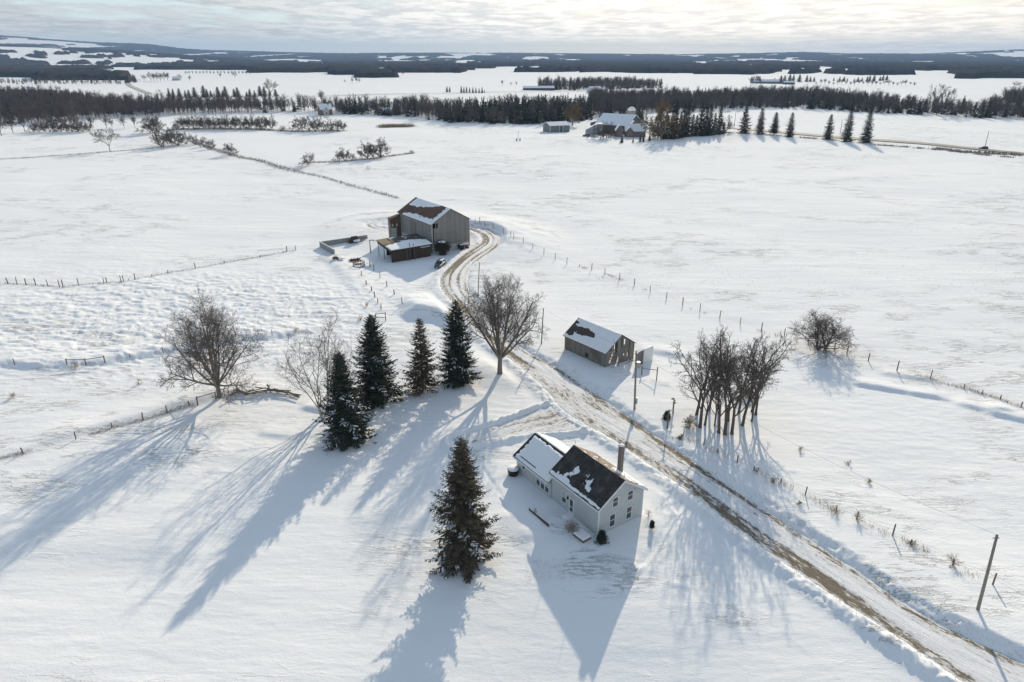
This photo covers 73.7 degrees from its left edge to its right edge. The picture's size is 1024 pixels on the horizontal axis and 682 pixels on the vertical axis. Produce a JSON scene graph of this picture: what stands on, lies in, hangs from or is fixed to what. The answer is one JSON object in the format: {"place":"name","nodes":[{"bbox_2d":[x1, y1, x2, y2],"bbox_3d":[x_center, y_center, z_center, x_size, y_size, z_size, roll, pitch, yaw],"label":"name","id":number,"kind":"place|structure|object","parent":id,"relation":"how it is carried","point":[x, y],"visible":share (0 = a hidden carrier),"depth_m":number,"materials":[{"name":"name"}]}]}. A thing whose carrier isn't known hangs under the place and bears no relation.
{"place":"outdoors","nodes":[
{"label":"outdoors","id":0,"kind":"place"},
{"bbox_2d":[224,91,575,96],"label":"side road","id":1,"kind":"structure","parent":0,"point":[497,91],"depth_m":1002.23,"materials":[{"name":"white snow"}]},
{"bbox_2d":[0,37,1023,681],"bbox_3d":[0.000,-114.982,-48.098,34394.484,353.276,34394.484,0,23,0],"label":"ground","id":2,"kind":"structure","parent":0,"point":[262,537],"depth_m":110.36,"materials":[{"name":"white snow"}]},
{"bbox_2d":[0,77,120,84],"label":"bare wood","id":3,"kind":"object","parent":2,"relation":"on","point":[38,80],"visible":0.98,"depth_m":1295.41,"materials":[{"name":"plant"}]},
{"bbox_2d":[3,144,179,158],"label":"dry grass","id":4,"kind":"structure","parent":2,"relation":"on","point":[92,152],"depth_m":380.78,"materials":[{"name":"brown plant"}]},
{"bbox_2d":[0,402,194,457],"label":"dry grass","id":5,"kind":"structure","parent":2,"relation":"on","point":[168,412],"depth_m":100.04,"materials":[{"name":"beige plant"}]},
{"bbox_2d":[0,398,198,455],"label":"wire fence","id":6,"kind":"object","parent":2,"relation":"on","point":[108,426],"visible":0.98,"depth_m":98.70,"materials":[{"name":"brown wood"}]},
{"bbox_2d":[89,129,120,149],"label":"bare tree","id":7,"kind":"object","parent":2,"relation":"on","point":[104,136],"visible":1,"depth_m":384.11,"materials":[{"name":"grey plant"}]},
{"bbox_2d":[1,250,291,287],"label":"dry grass","id":8,"kind":"structure","parent":2,"relation":"on","point":[128,278],"depth_m":162.81,"materials":[{"name":"brown plant"}]},
{"bbox_2d":[136,114,160,133],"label":"hedgerow shrub","id":9,"kind":"object","parent":2,"relation":"on","point":[144,125],"visible":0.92,"depth_m":469.90,"materials":[{"name":"brown plant"}]},
{"bbox_2d":[5,246,295,286],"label":"wire fence","id":10,"kind":"object","parent":2,"relation":"on","point":[117,277],"visible":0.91,"depth_m":162.13,"materials":[{"name":"brown wood"}]},
{"bbox_2d":[144,116,164,132],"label":"hedgerow shrub","id":11,"kind":"object","parent":2,"relation":"on","point":[156,122],"visible":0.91,"depth_m":470.24,"materials":[{"name":"brown plant"}]},
{"bbox_2d":[149,125,173,147],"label":"hedgerow shrub","id":12,"kind":"object","parent":2,"relation":"on","point":[166,135],"visible":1,"depth_m":400.28,"materials":[{"name":"brown plant"}]},
{"bbox_2d":[0,84,342,123],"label":"bare wood","id":13,"kind":"object","parent":2,"relation":"on","point":[69,103],"visible":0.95,"depth_m":628.79,"materials":[{"name":"plant"}]},
{"bbox_2d":[167,130,184,145],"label":"hedgerow shrub","id":14,"kind":"object","parent":2,"relation":"on","point":[175,138],"visible":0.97,"depth_m":407.57,"materials":[{"name":"brown plant"}]},
{"bbox_2d":[152,284,267,404],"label":"bare tree","id":15,"kind":"object","parent":2,"relation":"on","point":[205,341],"visible":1,"depth_m":102.56,"materials":[{"name":"brown plant"}]},
{"bbox_2d":[218,143,239,154],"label":"hedgerow shrub","id":16,"kind":"object","parent":2,"relation":"on","point":[228,149],"visible":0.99,"depth_m":368.34,"materials":[{"name":"brown plant"}]},
{"bbox_2d":[191,142,303,172],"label":"dry grass","id":17,"kind":"structure","parent":2,"relation":"on","point":[270,163],"depth_m":353.81,"materials":[{"name":"brown plant"}]},
{"bbox_2d":[170,127,346,131],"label":"dry grass","id":18,"kind":"structure","parent":2,"relation":"on","point":[260,129],"depth_m":492.26,"materials":[{"name":"beige plant"}]},
{"bbox_2d":[229,384,301,397],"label":"fallen tree branch","id":19,"kind":"object","parent":2,"relation":"on","point":[281,391],"visible":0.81,"depth_m":108.60,"materials":[{"name":"brown wood"}]},
{"bbox_2d":[298,116,315,130],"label":"hedgerow shrub","id":20,"kind":"object","parent":2,"relation":"on","point":[305,122],"visible":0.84,"depth_m":485.52,"materials":[{"name":"brown plant"}]},
{"bbox_2d":[272,308,363,416],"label":"bare tree","id":21,"kind":"object","parent":2,"relation":"on","point":[325,363],"visible":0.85,"depth_m":99.00,"materials":[{"name":"brown plant"}]},
{"bbox_2d":[311,117,333,131],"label":"hedgerow shrub","id":22,"kind":"object","parent":2,"relation":"on","point":[321,125],"visible":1,"depth_m":479.89,"materials":[{"name":"brown plant"}]},
{"bbox_2d":[317,102,332,114],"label":"country house","id":23,"kind":"structure","parent":2,"relation":"on","point":[324,109],"depth_m":622.79,"materials":[{"name":"brown brick"}]},
{"bbox_2d":[319,235,367,253],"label":"concrete wall","id":24,"kind":"structure","parent":2,"relation":"on","point":[325,244],"depth_m":195.57,"materials":[{"name":"white concrete"}]},
{"bbox_2d":[312,350,376,454],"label":"spruce tree","id":25,"kind":"object","parent":2,"relation":"on","point":[347,418],"visible":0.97,"depth_m":93.02,"materials":[{"name":"green plant"}]},
{"bbox_2d":[299,171,395,197],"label":"dry grass","id":26,"kind":"structure","parent":2,"relation":"on","point":[381,193],"depth_m":284.88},
{"bbox_2d":[302,152,414,162],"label":"dry grass","id":27,"kind":"structure","parent":2,"relation":"on","point":[362,158],"depth_m":349.30,"materials":[{"name":"brown plant"}]},
{"bbox_2d":[356,141,375,157],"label":"hedgerow shrub","id":28,"kind":"object","parent":2,"relation":"on","point":[360,153],"visible":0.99,"depth_m":350.78,"materials":[{"name":"brown plant"}]},
{"bbox_2d":[350,314,410,412],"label":"spruce tree","id":29,"kind":"object","parent":2,"relation":"on","point":[376,381],"visible":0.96,"depth_m":104.04,"materials":[{"name":"green plant"}]},
{"bbox_2d":[370,137,390,155],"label":"hedgerow shrub","id":30,"kind":"object","parent":2,"relation":"on","point":[380,146],"visible":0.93,"depth_m":355.07,"materials":[{"name":"brown plant"}]},
{"bbox_2d":[375,123,414,127],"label":"dry grass","id":31,"kind":"structure","parent":2,"relation":"on","point":[404,125],"depth_m":521.28,"materials":[{"name":"beige plant"}]},
{"bbox_2d":[376,233,431,262],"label":"open stable","id":32,"kind":"structure","parent":2,"relation":"on","point":[406,247],"depth_m":182.88,"materials":[{"name":"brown wood"}]},
{"bbox_2d":[398,318,441,396],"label":"spruce tree","id":33,"kind":"object","parent":2,"relation":"on","point":[423,376],"visible":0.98,"depth_m":108.14,"materials":[{"name":"green plant"}]},
{"bbox_2d":[387,197,469,253],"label":"bank barn","id":34,"kind":"structure","parent":2,"relation":"on","point":[427,220],"depth_m":190.66,"materials":[{"name":"wood"}]},
{"bbox_2d":[434,239,451,254],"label":"shrub","id":35,"kind":"object","parent":2,"relation":"on","point":[442,247],"visible":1,"depth_m":185.69,"materials":[{"name":"green plant"}]},
{"bbox_2d":[434,300,483,388],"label":"spruce tree","id":36,"kind":"object","parent":2,"relation":"on","point":[457,374],"visible":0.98,"depth_m":109.93,"materials":[{"name":"green plant"}]},
{"bbox_2d":[425,435,502,583],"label":"spruce tree","id":37,"kind":"object","parent":2,"relation":"on","point":[463,532],"visible":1,"depth_m":70.41,"materials":[{"name":"green plant"}]},
{"bbox_2d":[338,93,594,123],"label":"conifer wood","id":38,"kind":"object","parent":2,"relation":"on","point":[519,119],"visible":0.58,"depth_m":575.50,"materials":[{"name":"green plant"}]},
{"bbox_2d":[448,268,549,374],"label":"bare tree","id":39,"kind":"object","parent":2,"relation":"on","point":[502,314],"visible":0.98,"depth_m":109.84,"materials":[{"name":"brown plant"}]},
{"bbox_2d":[0,35,1023,80],"bbox_3d":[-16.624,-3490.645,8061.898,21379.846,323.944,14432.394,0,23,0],"label":"distant woods","id":40,"kind":"object","parent":2,"relation":"on","point":[371,65],"visible":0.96,"depth_m":3485.81,"materials":[{"name":"plant"}]},
{"bbox_2d":[507,465,518,476],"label":"garbage bin","id":41,"kind":"object","parent":2,"relation":"on","point":[513,470],"visible":1,"depth_m":87.53,"materials":[{"name":"black plastic"}]},
{"bbox_2d":[523,86,554,90],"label":"barn","id":42,"kind":"structure","parent":2,"relation":"on","point":[550,88],"depth_m":1048.74,"materials":[{"name":"white"}]},
{"bbox_2d":[542,121,569,132],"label":"drive shed","id":43,"kind":"structure","parent":2,"relation":"on","point":[557,126],"depth_m":485.95,"materials":[{"name":"white"}]},
{"bbox_2d":[564,520,579,533],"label":"bare shrub","id":44,"kind":"object","parent":2,"relation":"on","point":[570,526],"visible":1,"depth_m":77.20,"materials":[{"name":"brown plant"}]},
{"bbox_2d":[564,101,581,125],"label":"golden willow","id":45,"kind":"object","parent":2,"relation":"on","point":[573,115],"visible":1,"depth_m":525.79,"materials":[{"name":"brown plant"}]},
{"bbox_2d":[512,432,647,535],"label":"farmhouse","id":46,"kind":"object","parent":2,"relation":"on","point":[593,492],"visible":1,"depth_m":79.62,"materials":[{"name":"white wood"}]},
{"bbox_2d":[608,512,617,527],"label":"window","id":47,"kind":"structure","parent":46,"relation":"in","point":[613,518],"depth_m":77.46,"materials":[{"name":"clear glass"}]},
{"bbox_2d":[625,504,634,519],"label":"window","id":48,"kind":"structure","parent":46,"relation":"in","point":[630,509],"depth_m":78.82,"materials":[{"name":"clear glass"}]},
{"bbox_2d":[573,528,590,542],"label":"wooden step","id":49,"kind":"object","parent":2,"relation":"on","point":[582,535],"visible":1,"depth_m":76.47,"materials":[{"name":"white"}]},
{"bbox_2d":[528,558,638,580],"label":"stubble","id":50,"kind":"object","parent":2,"relation":"on","point":[582,567],"visible":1,"depth_m":72.09,"materials":[{"name":"beige plant"}]},
{"bbox_2d":[585,123,602,134],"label":"white shed","id":51,"kind":"structure","parent":2,"relation":"on","point":[589,130],"depth_m":460.01,"materials":[{"name":"metal"}]},
{"bbox_2d":[537,74,662,89],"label":"bare wood","id":52,"kind":"object","parent":2,"relation":"on","point":[600,81],"visible":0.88,"depth_m":1116.48,"materials":[{"name":"plant"}]},
{"bbox_2d":[563,317,636,366],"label":"derelict shed","id":53,"kind":"structure","parent":2,"relation":"on","point":[594,346],"depth_m":119.63,"materials":[{"name":"grey wood"}]},
{"bbox_2d":[587,121,614,137],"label":"hedgerow shrub","id":54,"kind":"object","parent":2,"relation":"on","point":[601,135],"visible":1,"depth_m":434.51,"materials":[{"name":"brown plant"}]},
{"bbox_2d":[593,530,610,546],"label":"evergreen shrub","id":55,"kind":"object","parent":2,"relation":"on","point":[601,538],"visible":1,"depth_m":75.68,"materials":[{"name":"green plant"}]},
{"bbox_2d":[590,113,642,133],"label":"barn","id":56,"kind":"structure","parent":2,"relation":"on","point":[622,120],"depth_m":471.43,"materials":[{"name":"white"}]},
{"bbox_2d":[614,120,646,136],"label":"farmhouse","id":57,"kind":"object","parent":2,"relation":"on","point":[632,129],"visible":0.95,"depth_m":446.97,"materials":[{"name":"grey brick"}]},
{"bbox_2d":[633,351,640,409],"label":"utility pole","id":58,"kind":"object","parent":2,"relation":"on","point":[637,364],"visible":0.95,"depth_m":100.87,"materials":[{"name":"wood"}]},
{"bbox_2d":[637,345,653,364],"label":"board enclosure","id":59,"kind":"object","parent":2,"relation":"on","point":[644,356],"visible":0.58,"depth_m":119.12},
{"bbox_2d":[639,95,685,139],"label":"golden willow","id":60,"kind":"object","parent":2,"relation":"on","point":[660,119],"visible":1,"depth_m":428.60,"materials":[{"name":"brown plant"}]},
{"bbox_2d":[669,100,680,138],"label":"spruce tree","id":61,"kind":"object","parent":2,"relation":"on","point":[676,116],"visible":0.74,"depth_m":434.58,"materials":[{"name":"green plant"}]},
{"bbox_2d":[680,101,688,136],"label":"spruce tree","id":62,"kind":"object","parent":2,"relation":"on","point":[685,116],"visible":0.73,"depth_m":446.59,"materials":[{"name":"green plant"}]},
{"bbox_2d":[683,100,692,136],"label":"spruce tree","id":63,"kind":"object","parent":2,"relation":"on","point":[688,120],"visible":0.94,"depth_m":447.54,"materials":[{"name":"green plant"}]},
{"bbox_2d":[682,414,697,428],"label":"dead brush","id":64,"kind":"object","parent":2,"relation":"on","point":[689,423],"visible":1,"depth_m":97.72,"materials":[{"name":"brown plant"}]},
{"bbox_2d":[366,219,1023,681],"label":"farm lane","id":65,"kind":"structure","parent":2,"relation":"on","point":[960,657],"depth_m":78.56,"materials":[{"name":"white snow"}]},
{"bbox_2d":[696,102,708,136],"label":"spruce tree","id":66,"kind":"object","parent":2,"relation":"on","point":[701,120],"visible":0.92,"depth_m":453.28,"materials":[{"name":"green plant"}]},
{"bbox_2d":[666,331,742,427],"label":"locust tree","id":67,"kind":"object","parent":2,"relation":"on","point":[703,397],"visible":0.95,"depth_m":94.69,"materials":[{"name":"brown plant"}]},
{"bbox_2d":[701,107,711,135],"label":"spruce tree","id":68,"kind":"object","parent":2,"relation":"on","point":[707,127],"visible":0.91,"depth_m":455.87,"materials":[{"name":"green plant"}]},
{"bbox_2d":[706,104,714,135],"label":"spruce tree","id":69,"kind":"object","parent":2,"relation":"on","point":[710,130],"visible":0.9,"depth_m":457.24,"materials":[{"name":"green plant"}]},
{"bbox_2d":[671,328,755,415],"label":"locust tree","id":70,"kind":"object","parent":2,"relation":"on","point":[699,400],"visible":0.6,"depth_m":99.37,"materials":[{"name":"brown plant"}]},
{"bbox_2d":[694,364,736,425],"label":"locust tree","id":71,"kind":"object","parent":2,"relation":"on","point":[714,394],"visible":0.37,"depth_m":97.50,"materials":[{"name":"brown plant"}]},
{"bbox_2d":[703,378,728,425],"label":"locust tree","id":72,"kind":"object","parent":2,"relation":"on","point":[715,404],"visible":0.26,"depth_m":98.47,"materials":[{"name":"brown plant"}]},
{"bbox_2d":[692,334,744,410],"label":"locust tree","id":73,"kind":"object","parent":2,"relation":"on","point":[711,395],"visible":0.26,"depth_m":100.55,"materials":[{"name":"brown plant"}]},
{"bbox_2d":[715,104,724,134],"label":"spruce tree","id":74,"kind":"object","parent":2,"relation":"on","point":[720,119],"visible":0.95,"depth_m":463.68,"materials":[{"name":"green plant"}]},
{"bbox_2d":[692,342,761,433],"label":"locust tree","id":75,"kind":"object","parent":2,"relation":"on","point":[719,407],"visible":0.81,"depth_m":94.41,"materials":[{"name":"brown plant"}]},
{"bbox_2d":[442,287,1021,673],"bbox_3d":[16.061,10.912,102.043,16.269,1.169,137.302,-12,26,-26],"label":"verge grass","id":76,"kind":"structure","parent":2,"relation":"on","point":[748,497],"depth_m":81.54,"materials":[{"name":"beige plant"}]},
{"bbox_2d":[699,332,767,421],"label":"locust tree","id":77,"kind":"object","parent":2,"relation":"on","point":[729,406],"visible":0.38,"depth_m":96.95,"materials":[{"name":"brown plant"}]},
{"bbox_2d":[705,324,770,434],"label":"locust tree","id":78,"kind":"object","parent":2,"relation":"on","point":[729,373],"visible":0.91,"depth_m":92.94,"materials":[{"name":"brown plant"}]},
{"bbox_2d":[711,345,770,434],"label":"locust tree","id":79,"kind":"object","parent":2,"relation":"on","point":[734,408],"visible":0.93,"depth_m":92.21,"materials":[{"name":"brown plant"}]},
{"bbox_2d":[736,105,751,133],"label":"spruce tree","id":80,"kind":"object","parent":2,"relation":"on","point":[745,127],"visible":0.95,"depth_m":469.92,"materials":[{"name":"green plant"}]},
{"bbox_2d":[476,217,1022,406],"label":"wire fence","id":81,"kind":"object","parent":2,"relation":"on","point":[897,366],"visible":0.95,"depth_m":132.51,"materials":[{"name":"brown wood"}]},
{"bbox_2d":[718,333,783,412],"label":"locust tree","id":82,"kind":"object","parent":2,"relation":"on","point":[739,407],"visible":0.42,"depth_m":98.47,"materials":[{"name":"brown plant"}]},
{"bbox_2d":[724,341,786,425],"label":"locust tree","id":83,"kind":"object","parent":2,"relation":"on","point":[749,398],"visible":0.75,"depth_m":95.66,"materials":[{"name":"brown plant"}]},
{"bbox_2d":[724,337,788,415],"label":"locust tree","id":84,"kind":"object","parent":2,"relation":"on","point":[756,406],"visible":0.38,"depth_m":100.13,"materials":[{"name":"brown plant"}]},
{"bbox_2d":[741,368,773,421],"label":"locust tree","id":85,"kind":"object","parent":2,"relation":"on","point":[753,405],"visible":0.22,"depth_m":99.52,"materials":[{"name":"brown plant"}]},
{"bbox_2d":[754,109,766,134],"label":"spruce tree","id":86,"kind":"object","parent":2,"relation":"on","point":[761,128],"visible":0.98,"depth_m":465.98,"materials":[{"name":"green plant"}]},
{"bbox_2d":[751,79,779,83],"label":"barn","id":87,"kind":"structure","parent":2,"relation":"on","point":[768,81],"depth_m":1320.34,"materials":[{"name":"white"}]},
{"bbox_2d":[739,332,800,411],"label":"locust tree","id":88,"kind":"object","parent":2,"relation":"on","point":[778,356],"visible":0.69,"depth_m":99.72,"materials":[{"name":"brown plant"}]},
{"bbox_2d":[768,112,781,134],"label":"spruce tree","id":89,"kind":"object","parent":2,"relation":"on","point":[774,129],"visible":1,"depth_m":464.90,"materials":[{"name":"green plant"}]},
{"bbox_2d":[784,112,795,137],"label":"spruce tree","id":90,"kind":"object","parent":2,"relation":"on","point":[790,128],"visible":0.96,"depth_m":455.47,"materials":[{"name":"green plant"}]},
{"bbox_2d":[580,266,1022,407],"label":"dry grass","id":91,"kind":"structure","parent":2,"relation":"on","point":[932,378],"depth_m":111.67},
{"bbox_2d":[587,82,1023,118],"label":"bare wood","id":92,"kind":"object","parent":2,"relation":"on","point":[649,99],"visible":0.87,"depth_m":678.60,"materials":[{"name":"plant"}]},
{"bbox_2d":[788,309,857,358],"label":"bare tree","id":93,"kind":"object","parent":2,"relation":"on","point":[822,332],"visible":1,"depth_m":123.69,"materials":[{"name":"brown plant"}]},
{"bbox_2d":[822,115,834,139],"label":"spruce tree","id":94,"kind":"object","parent":2,"relation":"on","point":[828,132],"visible":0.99,"depth_m":441.82,"materials":[{"name":"green plant"}]},
{"bbox_2d":[839,110,855,142],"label":"spruce tree","id":95,"kind":"object","parent":2,"relation":"on","point":[847,136],"visible":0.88,"depth_m":429.60,"materials":[{"name":"green plant"}]},
{"bbox_2d":[683,429,1021,590],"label":"wire fence","id":96,"kind":"object","parent":2,"relation":"on","point":[994,579],"visible":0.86,"depth_m":77.51,"materials":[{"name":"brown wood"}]},
{"bbox_2d":[858,110,874,142],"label":"spruce tree","id":97,"kind":"object","parent":2,"relation":"on","point":[867,134],"visible":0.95,"depth_m":421.83,"materials":[{"name":"green plant"}]},
{"bbox_2d":[725,131,1010,157],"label":"dry grass","id":98,"kind":"structure","parent":2,"relation":"on","point":[885,145],"depth_m":408.68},
{"bbox_2d":[928,84,957,114],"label":"bare tree","id":99,"kind":"object","parent":2,"relation":"on","point":[935,95],"visible":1,"depth_m":611.92,"materials":[{"name":"grey plant"}]},
{"bbox_2d":[932,146,1022,155],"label":"dry grass","id":100,"kind":"structure","parent":2,"relation":"on","point":[974,151],"depth_m":377.16,"materials":[{"name":"brown plant"}]},
{"bbox_2d":[976,534,998,610],"bbox_3d":[44.407,21.994,63.977,1.030,9.437,0.310,0,23,0],"label":"utility pole","id":101,"kind":"object","parent":2,"relation":"on","point":[995,538],"visible":0.85,"depth_m":63.81,"materials":[{"name":"grey wood"}]},
{"bbox_2d":[1001,85,1023,101],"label":"bare wood","id":102,"kind":"object","parent":2,"relation":"on","point":[1013,89],"visible":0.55,"depth_m":826.07,"materials":[{"name":"grey plant"}]},
{"bbox_2d":[0,0,1023,53],"label":"sky","id":103,"kind":"structure","parent":0,"point":[313,26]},
{"bbox_2d":[455,405,585,444],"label":"house driveway","id":104,"kind":"structure","parent":0,"point":[548,419],"depth_m":99.05,"materials":[{"name":"white snow"}]},
{"bbox_2d":[687,435,979,578],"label":"dry grass","id":105,"kind":"structure","parent":0,"point":[834,508],"depth_m":80.46,"materials":[{"name":"brown plant"}]},
{"bbox_2d":[720,127,1023,153],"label":"county road","id":106,"kind":"structure","parent":0,"point":[897,141],"depth_m":421.31,"materials":[{"name":"soil"}]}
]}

